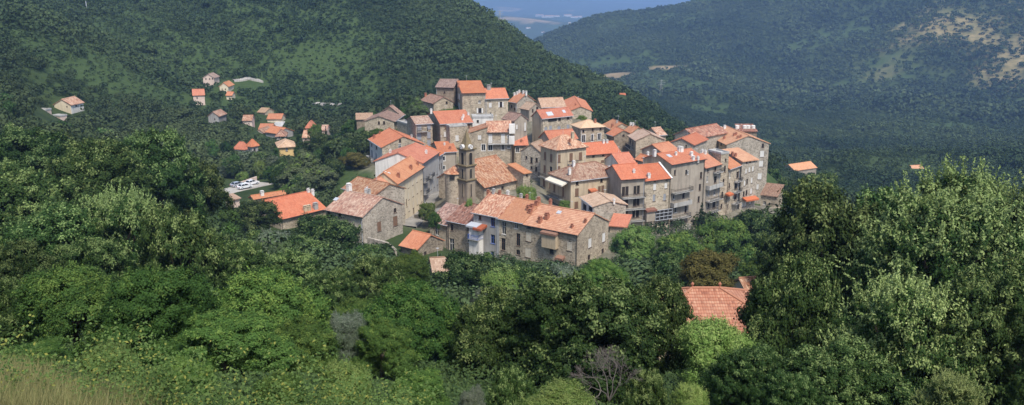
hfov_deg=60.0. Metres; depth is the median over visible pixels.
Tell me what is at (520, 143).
village house
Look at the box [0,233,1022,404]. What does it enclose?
undergrowth
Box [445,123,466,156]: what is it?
village house
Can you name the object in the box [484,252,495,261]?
chestnut tree
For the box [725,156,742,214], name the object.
tall house
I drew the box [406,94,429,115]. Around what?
linden tree
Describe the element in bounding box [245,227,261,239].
holm oak
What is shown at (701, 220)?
ivy column
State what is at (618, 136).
stone house
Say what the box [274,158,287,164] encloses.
holm oak
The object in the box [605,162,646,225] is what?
tall house
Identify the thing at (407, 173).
terrace house
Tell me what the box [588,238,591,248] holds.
window
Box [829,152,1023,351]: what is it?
holm oak
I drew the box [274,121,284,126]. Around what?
stone outbuilding
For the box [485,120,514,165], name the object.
village house
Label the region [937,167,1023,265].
holm oak
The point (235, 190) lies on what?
road
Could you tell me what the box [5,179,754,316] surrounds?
woodland
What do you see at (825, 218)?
holm oak
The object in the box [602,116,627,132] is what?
village house
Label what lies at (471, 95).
stone house
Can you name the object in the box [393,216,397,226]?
window
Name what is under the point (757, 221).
holm oak
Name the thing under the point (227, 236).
holm oak
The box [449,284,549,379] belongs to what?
holm oak
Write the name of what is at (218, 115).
hillside house
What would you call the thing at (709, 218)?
chestnut tree
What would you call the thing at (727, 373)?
holm oak
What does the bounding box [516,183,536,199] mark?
shrub
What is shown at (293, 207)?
stone house
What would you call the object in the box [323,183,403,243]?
stone house
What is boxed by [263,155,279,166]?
olive tree
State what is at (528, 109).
village house
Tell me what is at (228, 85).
hillside house
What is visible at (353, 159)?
bronze tree
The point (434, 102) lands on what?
stone house
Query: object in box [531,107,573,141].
village house
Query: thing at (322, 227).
holm oak
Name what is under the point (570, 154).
window
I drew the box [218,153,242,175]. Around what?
holm oak
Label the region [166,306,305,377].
chestnut tree
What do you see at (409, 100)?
conifer tree
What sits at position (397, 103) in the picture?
cypress tree
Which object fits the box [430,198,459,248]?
stone house
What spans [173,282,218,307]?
holm oak
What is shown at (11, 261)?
holm oak
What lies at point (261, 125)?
hillside house
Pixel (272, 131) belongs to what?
hillside house
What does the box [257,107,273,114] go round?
hillside house
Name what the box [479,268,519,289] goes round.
shrub
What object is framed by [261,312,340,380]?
chestnut tree
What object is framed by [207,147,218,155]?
holm oak
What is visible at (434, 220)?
chestnut tree
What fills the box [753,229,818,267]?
holm oak
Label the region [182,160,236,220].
holm oak
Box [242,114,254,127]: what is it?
hillside house
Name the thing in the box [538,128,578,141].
village house
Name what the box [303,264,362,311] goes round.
holm oak
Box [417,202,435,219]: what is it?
shrub
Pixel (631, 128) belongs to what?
village house
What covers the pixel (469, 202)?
shrub
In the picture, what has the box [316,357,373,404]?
shrub
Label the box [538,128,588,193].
mansion
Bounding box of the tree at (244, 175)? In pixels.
[235,171,248,180]
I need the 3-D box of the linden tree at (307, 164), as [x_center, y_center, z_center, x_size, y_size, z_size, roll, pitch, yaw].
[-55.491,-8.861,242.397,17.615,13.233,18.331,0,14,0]
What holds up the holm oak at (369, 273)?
on the ground at (518, 14)
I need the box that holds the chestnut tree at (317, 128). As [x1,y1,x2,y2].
[307,122,322,137]
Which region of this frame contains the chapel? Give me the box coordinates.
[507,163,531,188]
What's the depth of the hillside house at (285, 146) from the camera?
324.43 m
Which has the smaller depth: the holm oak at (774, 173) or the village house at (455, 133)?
the village house at (455, 133)
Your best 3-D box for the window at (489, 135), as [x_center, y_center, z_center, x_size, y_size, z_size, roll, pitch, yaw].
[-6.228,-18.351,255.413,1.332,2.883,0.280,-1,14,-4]
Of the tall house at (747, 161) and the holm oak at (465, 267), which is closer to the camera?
the holm oak at (465, 267)
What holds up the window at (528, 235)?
in the stone house at (565, 234)
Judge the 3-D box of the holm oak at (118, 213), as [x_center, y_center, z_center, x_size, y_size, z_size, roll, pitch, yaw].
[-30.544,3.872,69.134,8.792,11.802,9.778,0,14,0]
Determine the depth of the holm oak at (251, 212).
178.95 m
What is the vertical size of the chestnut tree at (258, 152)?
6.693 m
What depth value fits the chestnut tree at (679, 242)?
165.12 m
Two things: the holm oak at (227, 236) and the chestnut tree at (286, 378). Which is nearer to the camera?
the chestnut tree at (286, 378)
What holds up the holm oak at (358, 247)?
on the ground at (518, 14)
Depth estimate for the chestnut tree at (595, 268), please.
94.00 m
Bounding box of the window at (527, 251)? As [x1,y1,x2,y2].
[525,248,530,258]
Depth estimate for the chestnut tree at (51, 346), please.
20.41 m
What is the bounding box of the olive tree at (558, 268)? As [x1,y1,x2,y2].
[549,263,581,295]
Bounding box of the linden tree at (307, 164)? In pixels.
[274,146,340,190]
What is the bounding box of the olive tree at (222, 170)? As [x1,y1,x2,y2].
[217,166,226,177]
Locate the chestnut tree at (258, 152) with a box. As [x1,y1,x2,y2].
[252,151,268,157]
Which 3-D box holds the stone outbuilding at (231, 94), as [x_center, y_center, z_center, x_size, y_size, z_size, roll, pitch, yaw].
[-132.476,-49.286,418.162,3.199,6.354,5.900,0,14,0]
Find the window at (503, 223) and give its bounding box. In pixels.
[502,221,505,234]
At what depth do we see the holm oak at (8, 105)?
226.65 m
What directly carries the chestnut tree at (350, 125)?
on the ground at (518, 14)
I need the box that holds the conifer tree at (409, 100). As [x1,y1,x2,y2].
[406,95,413,117]
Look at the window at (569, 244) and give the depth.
180.90 m
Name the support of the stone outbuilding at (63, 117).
on the ground at (518, 14)
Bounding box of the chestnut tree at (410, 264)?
[390,249,430,283]
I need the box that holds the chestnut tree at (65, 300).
[9,260,133,358]
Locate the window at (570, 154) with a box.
[569,153,572,161]
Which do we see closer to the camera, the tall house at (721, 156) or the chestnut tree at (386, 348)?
the chestnut tree at (386, 348)
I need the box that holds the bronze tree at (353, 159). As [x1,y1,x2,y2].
[339,152,371,168]
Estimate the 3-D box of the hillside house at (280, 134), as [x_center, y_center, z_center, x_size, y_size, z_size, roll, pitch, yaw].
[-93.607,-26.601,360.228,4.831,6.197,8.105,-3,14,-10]
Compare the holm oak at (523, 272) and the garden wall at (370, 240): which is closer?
the holm oak at (523, 272)
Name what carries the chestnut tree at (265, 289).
on the ground at (518, 14)
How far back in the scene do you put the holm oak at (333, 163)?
250.79 m
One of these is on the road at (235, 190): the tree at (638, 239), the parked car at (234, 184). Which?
the parked car at (234, 184)
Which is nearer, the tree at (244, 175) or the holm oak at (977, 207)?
the holm oak at (977, 207)
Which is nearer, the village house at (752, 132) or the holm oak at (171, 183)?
the holm oak at (171, 183)
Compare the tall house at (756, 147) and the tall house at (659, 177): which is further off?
the tall house at (756, 147)
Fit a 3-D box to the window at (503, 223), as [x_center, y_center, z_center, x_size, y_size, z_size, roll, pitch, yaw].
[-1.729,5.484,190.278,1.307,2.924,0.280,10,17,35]
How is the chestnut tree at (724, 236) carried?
on the ground at (518, 14)
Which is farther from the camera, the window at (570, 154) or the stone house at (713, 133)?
the stone house at (713, 133)
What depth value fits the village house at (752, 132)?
283.31 m
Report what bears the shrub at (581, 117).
on the ground at (518, 14)
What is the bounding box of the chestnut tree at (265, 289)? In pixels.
[207,262,343,372]
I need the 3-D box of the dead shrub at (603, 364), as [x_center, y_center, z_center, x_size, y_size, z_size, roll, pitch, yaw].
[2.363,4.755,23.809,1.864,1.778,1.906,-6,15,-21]
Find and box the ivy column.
[695,202,704,226]
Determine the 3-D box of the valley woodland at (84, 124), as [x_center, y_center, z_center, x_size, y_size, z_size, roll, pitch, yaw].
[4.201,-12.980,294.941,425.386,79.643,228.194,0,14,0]
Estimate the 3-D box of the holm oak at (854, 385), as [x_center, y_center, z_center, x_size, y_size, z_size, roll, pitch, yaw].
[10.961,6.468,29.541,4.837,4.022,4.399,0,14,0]
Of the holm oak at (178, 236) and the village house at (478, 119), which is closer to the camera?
the holm oak at (178, 236)
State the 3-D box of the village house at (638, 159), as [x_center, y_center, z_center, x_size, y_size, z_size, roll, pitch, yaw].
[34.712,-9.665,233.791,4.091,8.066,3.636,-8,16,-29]
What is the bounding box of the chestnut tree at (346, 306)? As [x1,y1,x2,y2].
[328,296,374,316]
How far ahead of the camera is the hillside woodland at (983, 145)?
526.50 m
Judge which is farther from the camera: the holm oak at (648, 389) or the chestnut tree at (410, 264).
the chestnut tree at (410, 264)
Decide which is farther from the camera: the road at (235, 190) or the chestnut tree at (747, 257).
the road at (235, 190)
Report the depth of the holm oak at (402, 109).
310.22 m
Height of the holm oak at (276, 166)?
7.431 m
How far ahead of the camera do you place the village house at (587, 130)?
261.44 m
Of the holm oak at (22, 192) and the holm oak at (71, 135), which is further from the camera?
the holm oak at (71, 135)
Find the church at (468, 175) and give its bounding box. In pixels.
[437,130,516,204]
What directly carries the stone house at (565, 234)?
on the ground at (518, 14)
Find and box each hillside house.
[53,96,84,113]
[192,89,204,104]
[203,72,219,86]
[207,109,226,122]
[219,80,234,91]
[234,141,247,151]
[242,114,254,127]
[246,139,259,152]
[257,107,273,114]
[257,126,269,133]
[258,123,275,128]
[265,125,293,137]
[267,113,285,122]
[275,129,287,139]
[275,138,294,155]
[302,130,309,140]
[305,120,313,129]
[321,125,330,134]
[785,161,816,175]
[909,165,923,168]
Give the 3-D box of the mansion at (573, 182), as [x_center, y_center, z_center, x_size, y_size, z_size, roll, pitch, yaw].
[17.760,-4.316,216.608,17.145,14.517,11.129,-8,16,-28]
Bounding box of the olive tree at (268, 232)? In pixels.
[255,227,290,252]
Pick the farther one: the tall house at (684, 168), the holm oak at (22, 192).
the tall house at (684, 168)
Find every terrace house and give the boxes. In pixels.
[373,142,440,202]
[374,171,390,181]
[377,155,424,218]
[423,140,444,175]
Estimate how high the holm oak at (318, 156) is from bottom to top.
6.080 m
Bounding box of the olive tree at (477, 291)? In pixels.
[469,286,491,305]
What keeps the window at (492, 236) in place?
in the stone house at (483, 226)
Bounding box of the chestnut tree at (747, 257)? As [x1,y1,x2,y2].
[737,250,756,272]
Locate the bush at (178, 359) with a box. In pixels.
[153,355,217,395]
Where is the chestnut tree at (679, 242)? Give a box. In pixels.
[653,229,704,258]
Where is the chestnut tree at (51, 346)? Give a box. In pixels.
[0,336,76,372]
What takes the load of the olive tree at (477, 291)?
on the ground at (518, 14)
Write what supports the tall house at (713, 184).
on the ground at (518, 14)
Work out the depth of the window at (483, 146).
255.61 m
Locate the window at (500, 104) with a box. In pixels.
[498,102,503,107]
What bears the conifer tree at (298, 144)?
on the ground at (518, 14)
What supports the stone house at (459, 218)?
on the ground at (518, 14)
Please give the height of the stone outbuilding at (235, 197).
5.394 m
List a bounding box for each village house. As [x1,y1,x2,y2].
[366,127,425,162]
[406,115,433,146]
[427,105,473,140]
[430,137,457,171]
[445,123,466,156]
[468,123,487,158]
[471,114,493,126]
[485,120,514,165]
[501,111,528,162]
[508,90,535,112]
[513,136,528,164]
[519,101,542,121]
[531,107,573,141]
[535,97,566,108]
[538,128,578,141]
[570,119,605,142]
[584,139,620,164]
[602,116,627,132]
[604,149,635,165]
[625,120,640,132]
[633,151,649,163]
[640,141,676,155]
[648,126,666,141]
[731,276,763,288]
[734,124,757,136]
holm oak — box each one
[0,92,13,100]
[0,99,18,116]
[0,125,85,180]
[0,157,83,241]
[0,200,106,265]
[0,237,64,289]
[0,274,44,350]
[31,236,137,282]
[40,136,157,217]
[59,129,75,144]
[68,180,163,277]
[107,125,210,219]
[135,200,234,291]
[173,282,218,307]
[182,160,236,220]
[206,208,244,230]
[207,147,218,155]
[208,232,233,243]
[209,235,272,298]
[217,220,242,237]
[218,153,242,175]
[220,141,234,154]
[225,160,243,177]
[228,209,246,232]
[233,198,284,231]
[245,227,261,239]
[265,247,322,288]
[268,166,282,186]
[271,161,287,183]
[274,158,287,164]
[283,234,332,260]
[286,173,306,187]
[293,212,361,250]
[301,131,336,161]
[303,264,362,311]
[313,147,324,163]
[319,137,359,157]
[324,158,345,177]
[338,147,356,158]
[345,249,375,263]
[349,252,412,303]
[354,130,371,141]
[354,244,365,253]
[379,242,393,253]
[400,106,407,119]
[429,248,494,289]
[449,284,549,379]
[483,261,540,286]
[484,365,539,404]
[490,267,670,402]
[594,270,700,388]
[621,367,669,404]
[642,250,686,286]
[674,361,703,386]
[697,338,784,404]
[733,174,900,338]
[736,207,776,252]
[741,249,849,400]
[749,367,822,404]
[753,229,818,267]
[761,333,919,404]
[767,168,780,179]
[777,176,793,191]
[781,179,843,218]
[794,170,841,192]
[816,264,992,404]
[817,183,941,344]
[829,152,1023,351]
[909,367,989,404]
[914,263,1023,404]
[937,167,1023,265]
[991,376,1022,404]
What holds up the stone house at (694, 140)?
on the ground at (518, 14)
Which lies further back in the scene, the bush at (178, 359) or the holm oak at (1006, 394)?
the holm oak at (1006, 394)
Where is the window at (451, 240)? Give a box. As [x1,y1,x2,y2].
[450,238,453,249]
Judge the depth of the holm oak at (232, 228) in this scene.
128.32 m
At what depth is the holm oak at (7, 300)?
33.31 m
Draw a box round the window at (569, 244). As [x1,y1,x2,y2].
[566,241,571,251]
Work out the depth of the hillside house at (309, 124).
348.51 m
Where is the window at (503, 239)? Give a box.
[502,238,504,250]
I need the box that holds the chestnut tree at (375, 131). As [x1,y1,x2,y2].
[369,128,383,137]
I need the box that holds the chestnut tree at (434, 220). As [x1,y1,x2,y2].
[427,211,441,235]
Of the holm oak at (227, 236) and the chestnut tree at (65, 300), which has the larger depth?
the holm oak at (227, 236)
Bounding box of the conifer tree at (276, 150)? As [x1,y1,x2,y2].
[271,148,281,158]
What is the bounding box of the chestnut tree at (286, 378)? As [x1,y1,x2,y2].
[253,369,306,404]
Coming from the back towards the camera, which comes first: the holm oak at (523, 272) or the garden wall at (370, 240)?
the garden wall at (370, 240)
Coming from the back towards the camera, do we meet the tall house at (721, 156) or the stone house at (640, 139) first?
the stone house at (640, 139)
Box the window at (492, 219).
[490,218,494,227]
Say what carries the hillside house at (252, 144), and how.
on the ground at (518, 14)
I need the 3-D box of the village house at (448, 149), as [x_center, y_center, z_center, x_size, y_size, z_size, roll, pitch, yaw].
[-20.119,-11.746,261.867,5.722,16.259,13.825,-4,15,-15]
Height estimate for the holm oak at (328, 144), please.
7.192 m
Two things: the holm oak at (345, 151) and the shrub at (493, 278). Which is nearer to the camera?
the shrub at (493, 278)
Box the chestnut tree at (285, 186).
[275,184,305,191]
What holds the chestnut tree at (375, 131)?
on the ground at (518, 14)
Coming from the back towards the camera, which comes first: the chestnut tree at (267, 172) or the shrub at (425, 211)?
the chestnut tree at (267, 172)
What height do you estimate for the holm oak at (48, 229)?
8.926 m
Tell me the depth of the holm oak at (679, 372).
52.07 m
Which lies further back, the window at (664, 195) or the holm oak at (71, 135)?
the holm oak at (71, 135)
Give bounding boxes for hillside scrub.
[0,0,1023,198]
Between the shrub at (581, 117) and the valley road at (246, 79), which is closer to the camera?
the shrub at (581, 117)
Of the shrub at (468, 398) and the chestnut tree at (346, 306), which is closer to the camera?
the shrub at (468, 398)
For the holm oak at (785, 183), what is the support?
on the ground at (518, 14)
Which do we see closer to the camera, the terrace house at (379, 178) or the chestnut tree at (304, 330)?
the chestnut tree at (304, 330)
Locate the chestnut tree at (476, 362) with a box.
[443,323,536,373]
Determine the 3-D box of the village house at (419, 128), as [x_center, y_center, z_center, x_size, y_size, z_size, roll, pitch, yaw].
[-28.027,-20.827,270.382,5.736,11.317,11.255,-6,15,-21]
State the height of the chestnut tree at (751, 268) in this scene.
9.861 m
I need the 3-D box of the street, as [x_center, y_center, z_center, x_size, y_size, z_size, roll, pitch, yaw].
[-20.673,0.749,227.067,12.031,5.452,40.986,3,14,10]
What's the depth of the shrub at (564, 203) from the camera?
202.54 m
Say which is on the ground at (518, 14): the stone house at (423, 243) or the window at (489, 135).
the stone house at (423, 243)
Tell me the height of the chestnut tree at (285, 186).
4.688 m
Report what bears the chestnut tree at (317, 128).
on the ground at (518, 14)
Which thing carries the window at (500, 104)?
in the stone house at (496, 99)
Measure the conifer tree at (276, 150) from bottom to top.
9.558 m
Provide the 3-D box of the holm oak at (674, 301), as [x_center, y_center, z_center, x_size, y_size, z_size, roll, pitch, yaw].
[6.223,6.470,40.819,5.116,6.794,5.300,14,20,43]
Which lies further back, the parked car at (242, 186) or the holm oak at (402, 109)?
the holm oak at (402, 109)
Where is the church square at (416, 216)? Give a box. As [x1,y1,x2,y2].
[414,207,440,219]
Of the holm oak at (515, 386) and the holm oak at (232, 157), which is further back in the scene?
the holm oak at (232, 157)
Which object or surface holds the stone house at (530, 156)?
on the ground at (518, 14)
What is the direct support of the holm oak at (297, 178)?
on the ground at (518, 14)
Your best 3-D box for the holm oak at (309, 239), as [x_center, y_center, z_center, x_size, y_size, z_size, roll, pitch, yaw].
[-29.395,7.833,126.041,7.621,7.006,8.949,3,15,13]
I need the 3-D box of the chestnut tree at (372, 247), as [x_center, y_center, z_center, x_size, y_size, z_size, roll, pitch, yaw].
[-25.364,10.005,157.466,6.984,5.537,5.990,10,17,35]
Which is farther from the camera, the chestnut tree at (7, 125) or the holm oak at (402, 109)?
the holm oak at (402, 109)
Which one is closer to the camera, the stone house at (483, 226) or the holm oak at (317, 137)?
the stone house at (483, 226)
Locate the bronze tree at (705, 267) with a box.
[674,248,743,287]
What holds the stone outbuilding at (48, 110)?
on the ground at (518, 14)
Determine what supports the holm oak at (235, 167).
on the ground at (518, 14)
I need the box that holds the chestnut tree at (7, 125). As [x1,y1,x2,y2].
[2,122,22,130]
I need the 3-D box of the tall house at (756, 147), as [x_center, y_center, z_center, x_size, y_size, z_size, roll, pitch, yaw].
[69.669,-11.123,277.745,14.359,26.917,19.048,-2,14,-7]
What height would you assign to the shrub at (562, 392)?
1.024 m
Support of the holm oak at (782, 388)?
on the ground at (518, 14)
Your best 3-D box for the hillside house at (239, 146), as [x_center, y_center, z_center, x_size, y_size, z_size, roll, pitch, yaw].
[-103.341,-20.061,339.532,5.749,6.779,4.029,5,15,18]
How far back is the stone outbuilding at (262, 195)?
224.68 m
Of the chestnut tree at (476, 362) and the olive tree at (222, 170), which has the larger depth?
the olive tree at (222, 170)
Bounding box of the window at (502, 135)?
[501,134,504,143]
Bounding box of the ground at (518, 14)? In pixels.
[0,0,1023,404]
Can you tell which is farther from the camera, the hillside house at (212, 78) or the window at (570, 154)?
the hillside house at (212, 78)
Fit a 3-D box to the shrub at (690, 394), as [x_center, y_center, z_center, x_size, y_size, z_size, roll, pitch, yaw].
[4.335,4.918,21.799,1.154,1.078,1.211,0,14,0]
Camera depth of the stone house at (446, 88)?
296.54 m
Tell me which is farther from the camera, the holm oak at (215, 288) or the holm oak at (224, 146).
the holm oak at (224, 146)
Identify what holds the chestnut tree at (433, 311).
on the ground at (518, 14)
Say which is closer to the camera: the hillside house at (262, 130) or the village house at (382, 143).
the village house at (382, 143)
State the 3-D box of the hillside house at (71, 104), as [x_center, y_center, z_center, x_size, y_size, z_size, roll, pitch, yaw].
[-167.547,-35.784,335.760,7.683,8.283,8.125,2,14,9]
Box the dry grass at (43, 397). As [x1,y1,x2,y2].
[0,348,178,404]
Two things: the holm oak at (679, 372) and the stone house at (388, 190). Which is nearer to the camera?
the holm oak at (679, 372)
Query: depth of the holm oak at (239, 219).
160.60 m
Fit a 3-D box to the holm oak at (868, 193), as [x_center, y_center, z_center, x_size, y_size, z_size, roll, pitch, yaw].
[26.044,7.385,63.694,9.928,17.880,10.282,0,14,0]
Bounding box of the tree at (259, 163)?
[253,160,264,178]
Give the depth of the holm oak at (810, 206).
196.72 m
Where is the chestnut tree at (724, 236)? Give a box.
[693,215,760,263]
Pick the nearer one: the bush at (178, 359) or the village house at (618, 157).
the bush at (178, 359)
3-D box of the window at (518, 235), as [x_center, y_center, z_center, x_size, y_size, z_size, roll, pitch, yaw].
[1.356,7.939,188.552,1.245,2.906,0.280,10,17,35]
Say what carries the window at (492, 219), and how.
in the stone house at (483, 226)
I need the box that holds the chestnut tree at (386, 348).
[349,316,418,378]
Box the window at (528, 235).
[526,232,530,241]
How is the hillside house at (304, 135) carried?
on the ground at (518, 14)
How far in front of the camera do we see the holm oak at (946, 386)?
25.95 m
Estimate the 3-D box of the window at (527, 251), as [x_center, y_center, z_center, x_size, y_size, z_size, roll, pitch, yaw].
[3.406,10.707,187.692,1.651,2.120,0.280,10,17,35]
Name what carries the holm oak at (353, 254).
on the ground at (518, 14)
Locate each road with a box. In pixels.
[215,182,272,196]
[232,77,262,82]
[312,102,344,105]
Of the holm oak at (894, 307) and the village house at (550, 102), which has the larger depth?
the village house at (550, 102)
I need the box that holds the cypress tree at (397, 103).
[395,88,399,109]
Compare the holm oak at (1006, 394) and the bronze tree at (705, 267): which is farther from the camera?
the bronze tree at (705, 267)
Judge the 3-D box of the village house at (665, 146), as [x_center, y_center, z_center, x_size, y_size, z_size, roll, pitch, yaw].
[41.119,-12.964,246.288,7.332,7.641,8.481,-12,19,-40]
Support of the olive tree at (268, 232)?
on the ground at (518, 14)
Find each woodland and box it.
[0,0,1023,201]
[0,35,1016,231]
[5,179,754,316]
[533,0,1023,124]
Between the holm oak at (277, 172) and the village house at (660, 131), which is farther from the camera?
the village house at (660, 131)
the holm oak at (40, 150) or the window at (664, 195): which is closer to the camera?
the holm oak at (40, 150)
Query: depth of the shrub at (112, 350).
21.29 m
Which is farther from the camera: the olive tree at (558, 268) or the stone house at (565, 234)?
the stone house at (565, 234)
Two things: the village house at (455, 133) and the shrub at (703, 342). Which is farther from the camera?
the village house at (455, 133)
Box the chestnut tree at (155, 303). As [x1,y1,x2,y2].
[94,263,226,368]
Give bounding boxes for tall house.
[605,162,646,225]
[638,157,672,231]
[641,146,706,231]
[697,148,723,215]
[708,148,729,214]
[717,125,770,203]
[722,147,759,208]
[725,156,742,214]
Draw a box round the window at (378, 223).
[377,221,380,232]
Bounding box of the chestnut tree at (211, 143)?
[204,139,220,150]
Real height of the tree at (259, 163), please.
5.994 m
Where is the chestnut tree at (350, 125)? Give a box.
[341,119,356,134]
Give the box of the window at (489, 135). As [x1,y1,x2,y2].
[488,134,492,143]
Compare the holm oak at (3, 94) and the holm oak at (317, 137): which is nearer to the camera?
the holm oak at (3, 94)
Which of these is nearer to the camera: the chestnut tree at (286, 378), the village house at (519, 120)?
the chestnut tree at (286, 378)
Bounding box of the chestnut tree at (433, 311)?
[353,273,469,369]
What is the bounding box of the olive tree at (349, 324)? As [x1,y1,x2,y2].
[326,309,367,362]
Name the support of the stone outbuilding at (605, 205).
on the ground at (518, 14)
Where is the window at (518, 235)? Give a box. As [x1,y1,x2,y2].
[517,233,519,246]
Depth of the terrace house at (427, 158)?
230.58 m
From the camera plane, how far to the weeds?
13.78 m
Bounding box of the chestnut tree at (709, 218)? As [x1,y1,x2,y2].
[705,216,712,224]
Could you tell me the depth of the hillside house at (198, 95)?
402.02 m
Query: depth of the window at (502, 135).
255.61 m
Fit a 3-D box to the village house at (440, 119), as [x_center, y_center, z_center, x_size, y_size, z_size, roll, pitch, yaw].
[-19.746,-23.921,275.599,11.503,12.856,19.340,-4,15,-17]
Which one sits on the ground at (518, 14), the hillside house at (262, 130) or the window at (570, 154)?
the hillside house at (262, 130)
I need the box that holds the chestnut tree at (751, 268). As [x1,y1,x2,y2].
[737,251,764,276]
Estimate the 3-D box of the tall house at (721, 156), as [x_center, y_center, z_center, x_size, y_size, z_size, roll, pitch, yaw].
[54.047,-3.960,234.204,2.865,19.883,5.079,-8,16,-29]
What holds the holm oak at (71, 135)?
on the ground at (518, 14)
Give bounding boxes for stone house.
[262,188,325,229]
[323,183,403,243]
[341,173,405,225]
[363,110,402,132]
[380,105,405,119]
[398,230,444,255]
[421,93,453,111]
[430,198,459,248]
[435,79,459,105]
[445,202,477,252]
[456,75,485,118]
[466,188,515,256]
[485,84,508,120]
[495,192,540,259]
[519,139,543,177]
[520,196,610,265]
[564,95,592,119]
[606,127,630,149]
[625,128,665,158]
[670,132,708,153]
[673,123,727,152]
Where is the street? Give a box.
[405,191,438,227]
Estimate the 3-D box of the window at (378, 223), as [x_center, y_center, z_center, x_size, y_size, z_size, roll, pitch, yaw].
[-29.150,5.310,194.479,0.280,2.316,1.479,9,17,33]
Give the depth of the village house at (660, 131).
267.73 m
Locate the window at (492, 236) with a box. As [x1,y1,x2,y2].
[490,234,494,243]
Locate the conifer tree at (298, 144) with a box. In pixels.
[293,134,302,155]
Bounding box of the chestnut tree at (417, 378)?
[388,364,450,404]
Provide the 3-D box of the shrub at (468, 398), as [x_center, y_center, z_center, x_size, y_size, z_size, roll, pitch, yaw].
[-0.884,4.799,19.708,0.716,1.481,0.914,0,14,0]
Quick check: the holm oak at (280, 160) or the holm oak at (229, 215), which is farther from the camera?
the holm oak at (280, 160)
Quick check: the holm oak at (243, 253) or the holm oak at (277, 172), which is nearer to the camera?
the holm oak at (243, 253)
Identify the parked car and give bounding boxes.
[229,181,242,187]
[236,183,252,189]
[244,179,259,183]
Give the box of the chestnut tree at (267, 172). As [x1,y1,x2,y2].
[262,165,273,182]
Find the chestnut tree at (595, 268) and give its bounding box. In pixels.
[575,256,631,293]
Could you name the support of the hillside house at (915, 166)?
on the ground at (518, 14)
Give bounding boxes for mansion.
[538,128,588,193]
[545,160,609,209]
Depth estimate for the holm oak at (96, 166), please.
98.05 m
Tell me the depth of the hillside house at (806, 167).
433.89 m
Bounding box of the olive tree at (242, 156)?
[237,150,252,161]
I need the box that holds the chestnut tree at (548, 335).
[540,315,559,343]
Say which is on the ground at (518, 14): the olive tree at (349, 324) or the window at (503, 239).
the olive tree at (349, 324)
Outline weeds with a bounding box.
[0,306,445,404]
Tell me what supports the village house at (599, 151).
on the ground at (518, 14)
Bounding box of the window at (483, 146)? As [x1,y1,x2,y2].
[481,144,485,150]
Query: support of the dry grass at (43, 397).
on the ground at (518, 14)
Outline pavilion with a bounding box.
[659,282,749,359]
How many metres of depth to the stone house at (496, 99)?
287.69 m
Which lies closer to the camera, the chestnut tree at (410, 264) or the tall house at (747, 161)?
the chestnut tree at (410, 264)
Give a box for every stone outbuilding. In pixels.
[42,108,51,114]
[53,114,66,120]
[225,91,235,99]
[226,193,240,206]
[248,190,285,201]
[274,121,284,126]
[356,113,372,128]
[428,247,447,274]
[579,189,627,222]
[609,213,631,232]
[760,183,783,206]
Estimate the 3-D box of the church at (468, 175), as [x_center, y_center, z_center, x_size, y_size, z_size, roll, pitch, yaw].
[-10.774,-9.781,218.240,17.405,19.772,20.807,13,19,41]
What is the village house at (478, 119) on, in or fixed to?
on the ground at (518, 14)
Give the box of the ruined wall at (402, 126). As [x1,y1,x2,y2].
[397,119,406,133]
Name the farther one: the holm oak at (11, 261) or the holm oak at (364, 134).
the holm oak at (364, 134)
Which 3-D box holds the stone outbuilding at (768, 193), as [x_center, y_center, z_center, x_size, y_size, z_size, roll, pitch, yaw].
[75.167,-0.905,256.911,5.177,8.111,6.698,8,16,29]
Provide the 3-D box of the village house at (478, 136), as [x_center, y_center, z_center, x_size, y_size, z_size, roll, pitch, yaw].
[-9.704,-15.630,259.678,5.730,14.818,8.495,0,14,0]
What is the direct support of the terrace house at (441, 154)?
on the ground at (518, 14)
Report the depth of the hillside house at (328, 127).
355.08 m
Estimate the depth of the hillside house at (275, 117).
389.99 m
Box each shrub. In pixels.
[78,338,142,381]
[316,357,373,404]
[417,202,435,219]
[457,384,485,404]
[464,198,472,205]
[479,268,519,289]
[515,377,598,404]
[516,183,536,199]
[559,200,569,207]
[568,345,641,404]
[576,115,586,120]
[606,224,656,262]
[667,380,710,404]
[672,311,755,396]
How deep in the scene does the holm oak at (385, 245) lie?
173.33 m
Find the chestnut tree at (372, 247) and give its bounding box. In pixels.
[360,243,386,254]
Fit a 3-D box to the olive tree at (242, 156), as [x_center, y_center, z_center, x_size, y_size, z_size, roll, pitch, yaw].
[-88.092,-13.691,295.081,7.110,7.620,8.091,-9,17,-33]
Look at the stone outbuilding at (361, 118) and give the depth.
297.19 m
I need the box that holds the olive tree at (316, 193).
[310,191,322,202]
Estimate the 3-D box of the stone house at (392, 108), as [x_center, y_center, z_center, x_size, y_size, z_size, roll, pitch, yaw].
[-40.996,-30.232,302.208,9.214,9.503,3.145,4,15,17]
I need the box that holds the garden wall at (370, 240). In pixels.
[367,237,396,255]
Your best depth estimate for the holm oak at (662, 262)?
114.83 m
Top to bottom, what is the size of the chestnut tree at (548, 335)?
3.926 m
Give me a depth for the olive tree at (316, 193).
218.22 m
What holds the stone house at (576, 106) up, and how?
on the ground at (518, 14)

